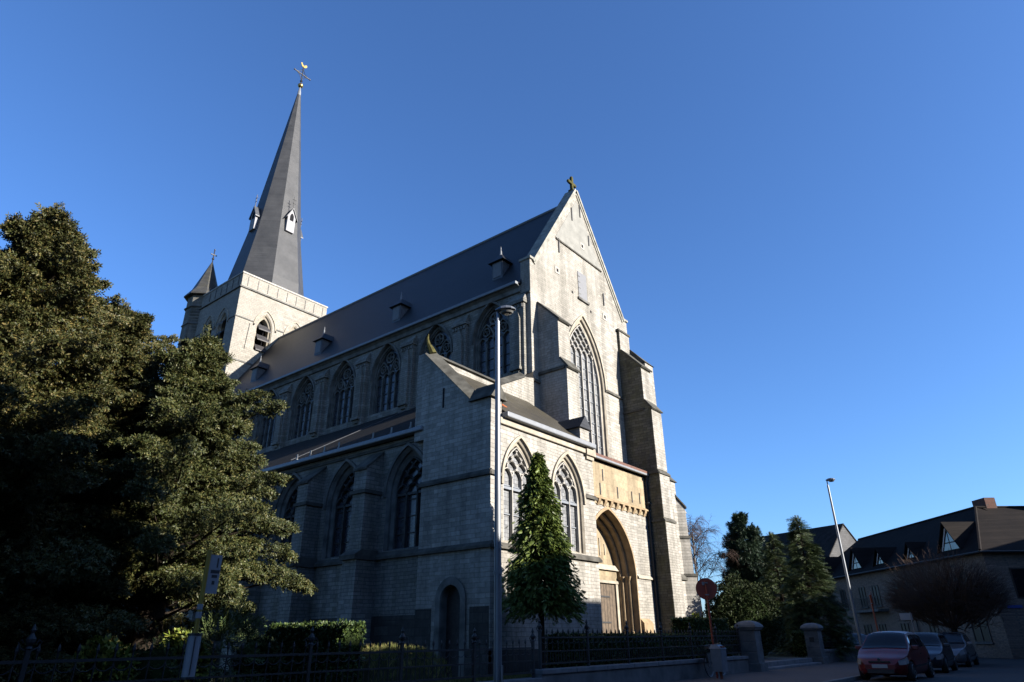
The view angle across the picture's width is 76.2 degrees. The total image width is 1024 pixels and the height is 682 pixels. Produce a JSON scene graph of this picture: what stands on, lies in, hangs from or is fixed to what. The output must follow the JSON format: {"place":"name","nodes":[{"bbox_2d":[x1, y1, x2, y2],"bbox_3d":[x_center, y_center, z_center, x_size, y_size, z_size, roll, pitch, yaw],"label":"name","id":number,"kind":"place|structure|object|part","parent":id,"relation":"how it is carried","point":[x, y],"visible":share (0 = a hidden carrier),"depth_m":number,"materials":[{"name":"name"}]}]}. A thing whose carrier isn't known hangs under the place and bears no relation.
{"place":"outdoors","nodes":[
{"label":"outdoors","id":0,"kind":"place"},
{"bbox_2d":[207,653,805,681],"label":"churchyard","id":1,"kind":"structure","parent":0,"point":[766,656],"depth_m":35.21,"materials":[{"name":"soil"}]},
{"bbox_2d":[0,231,55,668],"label":"yew tree","id":2,"kind":"object","parent":1,"relation":"on","point":[5,626],"visible":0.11,"depth_m":11.06,"materials":[{"name":"green plant"}]},
{"bbox_2d":[0,202,152,681],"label":"yew tree","id":3,"kind":"object","parent":1,"relation":"on","point":[50,281],"visible":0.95,"depth_m":11.41,"materials":[{"name":"green plant"}]},
{"bbox_2d":[54,633,141,681],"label":"shrub","id":4,"kind":"object","parent":1,"relation":"on","point":[107,647],"visible":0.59,"depth_m":10.96,"materials":[{"name":"green plant"}]},
{"bbox_2d":[0,293,218,681],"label":"yew tree","id":5,"kind":"object","parent":1,"relation":"on","point":[138,339],"visible":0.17,"depth_m":14.21,"materials":[{"name":"green plant"}]},
{"bbox_2d":[126,635,181,681],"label":"shrub","id":6,"kind":"object","parent":1,"relation":"on","point":[156,673],"visible":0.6,"depth_m":11.47,"materials":[{"name":"green plant"}]},
{"bbox_2d":[4,324,318,656],"bbox_3d":[-7.410,3.282,14.063,5.750,8.325,5.894,-1,-25,1],"label":"yew tree","id":7,"kind":"object","parent":1,"relation":"on","point":[196,415],"visible":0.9,"depth_m":13.40,"materials":[{"name":"green plant"}]},
{"bbox_2d":[155,627,214,681],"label":"shrub","id":8,"kind":"object","parent":1,"relation":"on","point":[179,639],"visible":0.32,"depth_m":12.22,"materials":[{"name":"green plant"}]},
{"bbox_2d":[169,597,268,681],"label":"shrub","id":9,"kind":"object","parent":1,"relation":"on","point":[234,620],"visible":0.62,"depth_m":12.91,"materials":[{"name":"green plant"}]},
{"bbox_2d":[234,635,286,681],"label":"shrub","id":10,"kind":"object","parent":1,"relation":"on","point":[273,649],"visible":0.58,"depth_m":13.03,"materials":[{"name":"green plant"}]},
{"bbox_2d":[263,618,366,681],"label":"clipped hedge","id":11,"kind":"object","parent":1,"relation":"on","point":[334,633],"visible":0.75,"depth_m":15.56,"materials":[{"name":"green plant"}]},
{"bbox_2d":[359,642,451,681],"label":"hedge","id":12,"kind":"object","parent":1,"relation":"on","point":[392,663],"depth_m":16.04,"materials":[{"name":"plant"}]},
{"bbox_2d":[123,62,701,677],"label":"church","id":13,"kind":"structure","parent":1,"relation":"on","point":[375,440],"depth_m":31.67,"materials":[{"name":"stone"}]},
{"bbox_2d":[229,411,243,440],"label":"window","id":14,"kind":"structure","parent":13,"relation":"in","point":[237,436],"depth_m":46.96,"materials":[{"name":"grey glass"}]},
{"bbox_2d":[255,389,278,447],"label":"window","id":15,"kind":"structure","parent":13,"relation":"in","point":[265,429],"depth_m":44.70,"materials":[{"name":"grey glass"}]},
{"bbox_2d":[269,472,301,565],"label":"window","id":16,"kind":"structure","parent":13,"relation":"in","point":[285,509],"depth_m":28.62,"materials":[{"name":"grey glass"}]},
{"bbox_2d":[287,375,314,440],"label":"window","id":17,"kind":"structure","parent":13,"relation":"in","point":[301,405],"depth_m":42.52,"materials":[{"name":"grey glass"}]},
{"bbox_2d":[321,458,355,558],"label":"window","id":18,"kind":"structure","parent":13,"relation":"in","point":[339,503],"depth_m":26.25,"materials":[{"name":"grey glass"}]},
{"bbox_2d":[326,360,355,428],"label":"window","id":19,"kind":"structure","parent":13,"relation":"in","point":[341,393],"depth_m":40.21,"materials":[{"name":"grey glass"}]},
{"bbox_2d":[369,343,400,414],"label":"window","id":20,"kind":"structure","parent":13,"relation":"in","point":[385,377],"depth_m":37.91,"materials":[{"name":"grey glass"}]},
{"bbox_2d":[383,443,422,551],"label":"window","id":21,"kind":"structure","parent":13,"relation":"in","point":[403,500],"depth_m":24.10,"materials":[{"name":"grey glass"}]},
{"bbox_2d":[417,324,452,363],"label":"window","id":22,"kind":"structure","parent":13,"relation":"in","point":[440,339],"depth_m":36.03,"materials":[{"name":"grey glass"}]},
{"bbox_2d":[433,576,465,676],"bbox_3d":[-1.831,8.997,20.189,1.320,3.220,0.350,-19,-30,35],"label":"side door","id":23,"kind":"structure","parent":13,"relation":"in","point":[450,607],"depth_m":20.40,"materials":[{"name":"stone"}]},
{"bbox_2d":[471,302,509,377],"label":"window","id":24,"kind":"structure","parent":13,"relation":"in","point":[484,336],"depth_m":33.46,"materials":[{"name":"grey glass"}]},
{"bbox_2d":[501,435,532,542],"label":"window","id":25,"kind":"structure","parent":13,"relation":"in","point":[516,462],"depth_m":22.22,"materials":[{"name":"grey glass"}]},
{"bbox_2d":[551,451,586,554],"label":"window","id":26,"kind":"structure","parent":13,"relation":"in","point":[566,482],"depth_m":24.57,"materials":[{"name":"grey glass"}]},
{"bbox_2d":[569,314,609,456],"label":"window","id":27,"kind":"structure","parent":13,"relation":"in","point":[585,353],"depth_m":35.01,"materials":[{"name":"grey glass"}]},
{"bbox_2d":[424,671,531,681],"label":"grass","id":28,"kind":"structure","parent":1,"relation":"on","point":[478,679],"depth_m":16.92,"materials":[{"name":"green plant"}]},
{"bbox_2d":[501,451,587,668],"bbox_3d":[0.827,6.442,19.141,2.884,6.596,2.942,-19,-30,35],"label":"conical cypress","id":29,"kind":"object","parent":1,"relation":"on","point":[542,548],"visible":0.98,"depth_m":18.66,"materials":[{"name":"green plant"}]},
{"bbox_2d":[545,631,696,667],"bbox_3d":[3.940,10.360,21.703,0.769,1.330,9.022,-19,-30,35],"label":"clipped hedge","id":30,"kind":"object","parent":1,"relation":"on","point":[575,645],"visible":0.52,"depth_m":20.47,"materials":[{"name":"green plant"}]},
{"bbox_2d":[690,611,702,617],"bbox_3d":[8.069,12.915,28.292,1.272,2.285,1.336,-19,-30,35],"label":"shrub","id":31,"kind":"object","parent":1,"relation":"on","point":[696,614],"visible":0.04,"depth_m":28.65,"materials":[{"name":"green plant"}]},
{"bbox_2d":[669,615,732,657],"bbox_3d":[7.748,12.202,26.529,1.225,1.903,3.588,-19,-30,35],"label":"clipped hedge","id":32,"kind":"object","parent":1,"relation":"on","point":[696,623],"visible":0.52,"depth_m":25.83,"materials":[{"name":"green plant"}]},
{"bbox_2d":[687,514,740,617],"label":"tree","id":33,"kind":"object","parent":1,"relation":"on","point":[696,552],"visible":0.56,"depth_m":45.61,"materials":[{"name":"brown plant"}]},
{"bbox_2d":[701,573,785,655],"bbox_3d":[11.537,13.950,33.134,3.879,4.145,4.334,-19,-30,35],"label":"evergreen bush","id":34,"kind":"object","parent":1,"relation":"on","point":[733,604],"visible":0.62,"depth_m":32.40,"materials":[{"name":"green plant"}]},
{"bbox_2d":[756,531,812,654],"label":"spruce tree","id":35,"kind":"object","parent":1,"relation":"on","point":[774,585],"visible":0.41,"depth_m":41.14,"materials":[{"name":"green plant"}]},
{"bbox_2d":[790,630,834,656],"bbox_3d":[17.378,17.235,37.172,1.009,1.456,6.629,-19,-30,35],"label":"clipped hedge","id":36,"kind":"object","parent":1,"relation":"on","point":[799,644],"visible":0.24,"depth_m":34.96,"materials":[{"name":"green plant"}]},
{"bbox_2d":[773,515,863,661],"bbox_3d":[17.090,14.163,37.856,5.124,8.058,5.127,-19,-30,35],"label":"spruce tree","id":37,"kind":"object","parent":1,"relation":"on","point":[810,561],"visible":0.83,"depth_m":37.28,"materials":[{"name":"green plant"}]},
{"bbox_2d":[0,0,1023,616],"label":"sky","id":38,"kind":"structure","parent":0,"point":[806,217],"materials":[{"name":"blue"}]},
{"bbox_2d":[666,660,859,681],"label":"pavement","id":39,"kind":"structure","parent":0,"point":[827,672],"depth_m":23.74,"materials":[{"name":"grey concrete"}]},
{"bbox_2d":[180,550,222,681],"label":"bus stop sign","id":40,"kind":"object","parent":39,"relation":"on","point":[211,574],"visible":1,"depth_m":9.00,"materials":[{"name":"grey metal"}]},
{"bbox_2d":[493,305,515,681],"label":"street lamp","id":41,"kind":"object","parent":39,"relation":"on","point":[497,570],"visible":1,"depth_m":13.17,"materials":[{"name":"metal"}]},
{"bbox_2d":[501,665,502,681],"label":"service door","id":42,"kind":"structure","parent":41,"relation":"in","point":[502,665],"depth_m":12.03,"materials":[{"name":"metal"}]},
{"bbox_2d":[696,578,718,677],"bbox_3d":[7.018,10.071,23.017,0.740,3.240,0.115,-6,-25,12],"label":"round road sign","id":43,"kind":"object","parent":39,"relation":"on","point":[706,588],"visible":1,"depth_m":23.51,"materials":[{"name":"red metal"}]},
{"bbox_2d":[699,643,725,676],"bbox_3d":[7.250,11.502,23.521,0.624,1.080,1.840,-27,-35,30],"label":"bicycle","id":44,"kind":"object","parent":39,"relation":"on","point":[708,658],"visible":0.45,"depth_m":22.99,"materials":[{"name":"black metal"}]},
{"bbox_2d":[709,644,727,678],"bbox_3d":[7.077,10.931,22.241,0.432,1.070,0.551,-19,-30,35],"label":"litter bin","id":45,"kind":"object","parent":39,"relation":"on","point":[718,653],"visible":0.93,"depth_m":22.12,"materials":[{"name":"grey metal"}]},
{"bbox_2d":[734,620,768,671],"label":"gate pier","id":46,"kind":"structure","parent":39,"relation":"on","point":[750,641],"depth_m":26.77,"materials":[{"name":"grey stone"}]},
{"bbox_2d":[826,478,862,646],"bbox_3d":[16.973,11.405,32.911,0.508,9.030,0.290,-16,-29,30],"label":"street lamp","id":47,"kind":"object","parent":39,"relation":"on","point":[848,581],"visible":0.89,"depth_m":32.88,"materials":[{"name":"metal"}]},
{"bbox_2d":[869,592,878,631],"bbox_3d":[17.007,13.366,30.367,0.115,3.150,0.600,-13,-27,25],"label":"round road sign","id":48,"kind":"object","parent":39,"relation":"on","point":[871,600],"visible":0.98,"depth_m":30.64,"materials":[{"name":"metal"}]},
{"bbox_2d":[899,612,914,632],"bbox_3d":[20.370,15.122,33.332,0.550,2.350,0.060,-16,-29,30],"label":"plate sign","id":49,"kind":"object","parent":39,"relation":"on","point":[905,616],"visible":0.88,"depth_m":33.69,"materials":[{"name":"metal"}]},
{"bbox_2d":[764,657,795,660],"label":"path","id":50,"kind":"structure","parent":0,"point":[774,658],"depth_m":32.11,"materials":[{"name":"grey concrete"}]},
{"bbox_2d":[769,652,1023,681],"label":"road","id":51,"kind":"structure","parent":0,"point":[997,670],"depth_m":24.88,"materials":[{"name":"grey asphalt"}]},
{"bbox_2d":[772,561,809,651],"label":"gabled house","id":52,"kind":"structure","parent":51,"relation":"on","point":[785,599],"depth_m":64.71,"materials":[{"name":"grey brick"}]},
{"bbox_2d":[760,523,856,617],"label":"gabled house","id":53,"kind":"structure","parent":51,"relation":"on","point":[825,538],"depth_m":68.06,"materials":[{"name":"brown brick"}]},
{"bbox_2d":[823,675,880,681],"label":"kerb","id":54,"kind":"structure","parent":51,"relation":"on","point":[852,678],"depth_m":21.75,"materials":[{"name":"concrete"}]},
{"bbox_2d":[840,633,866,651],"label":"parked car","id":55,"kind":"object","parent":51,"relation":"on","point":[863,636],"visible":0.06,"depth_m":44.76,"materials":[{"name":"grey paint"}]},
{"bbox_2d":[855,631,933,680],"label":"parked car","id":56,"kind":"object","parent":51,"relation":"on","point":[889,653],"visible":1,"depth_m":22.49,"materials":[{"name":"red paint"}]},
{"bbox_3d":[14.055,10.572,22.947,0.167,0.469,0.990,-21,-32,38],"label":"side window","id":57,"kind":"part","parent":56,"relation":"part of","materials":[{"name":"black glass"}]},
{"bbox_3d":[14.744,10.858,23.651,0.155,0.418,0.941,-21,-32,38],"label":"side window","id":58,"kind":"part","parent":56,"relation":"part of","materials":[{"name":"black glass"}]},
{"bbox_2d":[915,632,957,672],"bbox_3d":[17.496,13.117,27.567,1.988,1.495,3.720,-19,-30,35],"label":"parked car","id":59,"kind":"object","parent":51,"relation":"on","point":[940,651],"visible":0.51,"depth_m":26.77,"materials":[{"name":"grey paint"}]},
{"bbox_3d":[17.964,12.512,27.247,0.155,0.436,0.951,-19,-30,35],"label":"side window","id":60,"kind":"part","parent":59,"relation":"part of","materials":[{"name":"black glass"}]},
{"bbox_2d":[878,547,1021,632],"bbox_3d":[23.957,14.389,36.054,6.918,6.291,6.933,0,-25,-2],"label":"bare tree","id":61,"kind":"object","parent":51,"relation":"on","point":[935,601],"visible":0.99,"depth_m":35.04,"materials":[{"name":"brown plant"}]},
{"bbox_2d":[937,632,978,666],"bbox_3d":[21.702,15.233,32.334,2.125,1.518,4.520,-19,-30,35],"label":"parked car","id":62,"kind":"object","parent":51,"relation":"on","point":[962,647],"visible":0.53,"depth_m":31.45,"materials":[{"name":"silver metal"}]},
{"label":"ground","id":63,"kind":"structure","parent":0,"visible":0},
{"bbox_2d":[479,677,542,681],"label":"wall","id":64,"kind":"structure","parent":63,"relation":"on","point":[530,679],"depth_m":15.89,"materials":[{"name":"grey stone"}]},
{"bbox_2d":[0,624,535,681],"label":"iron railing","id":65,"kind":"object","parent":64,"relation":"on","point":[30,641],"visible":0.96,"depth_m":11.82,"materials":[{"name":"black metal"}]},
{"bbox_2d":[531,656,749,681],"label":"wall","id":66,"kind":"structure","parent":63,"relation":"on","point":[663,671],"depth_m":20.12,"materials":[{"name":"grey stone"}]},
{"bbox_2d":[536,618,741,668],"bbox_3d":[4.993,10.012,21.791,0.130,1.210,13.901,-19,-30,35],"label":"iron railing","id":67,"kind":"object","parent":66,"relation":"on","point":[587,636],"visible":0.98,"depth_m":20.17,"materials":[{"name":"black metal"}]},
{"bbox_2d":[717,511,776,598],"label":"pine tree","id":68,"kind":"object","parent":63,"relation":"on","point":[746,543],"visible":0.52,"depth_m":45.38,"materials":[{"name":"green plant"}]},
{"bbox_2d":[765,658,821,669],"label":"entrance steps","id":69,"kind":"structure","parent":63,"relation":"on","point":[784,663],"depth_m":30.07,"materials":[{"name":"grey stone"}]},
{"bbox_2d":[800,623,828,663],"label":"gate pier","id":70,"kind":"structure","parent":63,"relation":"on","point":[814,642],"depth_m":33.29,"materials":[{"name":"grey stone"}]},
{"bbox_2d":[824,648,857,662],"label":"wall","id":71,"kind":"structure","parent":63,"relation":"on","point":[833,658],"depth_m":35.53,"materials":[{"name":"grey stone"}]},
{"bbox_2d":[811,498,1023,658],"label":"brick house","id":72,"kind":"structure","parent":63,"relation":"on","point":[980,529],"depth_m":48.00,"materials":[{"name":"brown brick"}]},
{"bbox_2d":[839,589,848,608],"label":"window","id":73,"kind":"structure","parent":72,"relation":"in","point":[843,594],"depth_m":58.86,"materials":[{"name":"grey glass"}]},
{"bbox_2d":[858,587,868,608],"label":"window","id":74,"kind":"structure","parent":72,"relation":"in","point":[862,594],"depth_m":55.78,"materials":[{"name":"grey glass"}]},
{"bbox_2d":[863,624,872,634],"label":"window","id":75,"kind":"structure","parent":72,"relation":"in","point":[868,628],"depth_m":54.96,"materials":[{"name":"grey glass"}]},
{"bbox_2d":[871,585,882,607],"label":"window","id":76,"kind":"structure","parent":72,"relation":"in","point":[875,588],"depth_m":53.72,"materials":[{"name":"grey glass"}]},
{"bbox_2d":[878,624,886,630],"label":"window","id":77,"kind":"structure","parent":72,"relation":"in","point":[882,627],"depth_m":52.89,"materials":[{"name":"grey glass"}]},
{"bbox_2d":[900,623,909,631],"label":"window","id":78,"kind":"structure","parent":72,"relation":"in","point":[904,627],"depth_m":49.95,"materials":[{"name":"grey glass"}]},
{"bbox_2d":[929,623,938,632],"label":"window","id":79,"kind":"structure","parent":72,"relation":"in","point":[932,629],"depth_m":46.72,"materials":[{"name":"grey glass"}]},
{"bbox_2d":[970,620,993,643],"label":"window","id":80,"kind":"structure","parent":72,"relation":"in","point":[982,635],"depth_m":41.99,"materials":[{"name":"grey glass"}]},
{"bbox_2d":[1008,605,1022,607],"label":"street name sign","id":81,"kind":"object","parent":72,"relation":"attached to","point":[1016,606],"visible":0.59,"depth_m":40.66,"materials":[{"name":"blue metal"}]},
{"bbox_2d":[1009,568,1023,597],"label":"window","id":82,"kind":"structure","parent":72,"relation":"in","point":[1017,574],"depth_m":41.35,"materials":[{"name":"black glass"}]}
]}

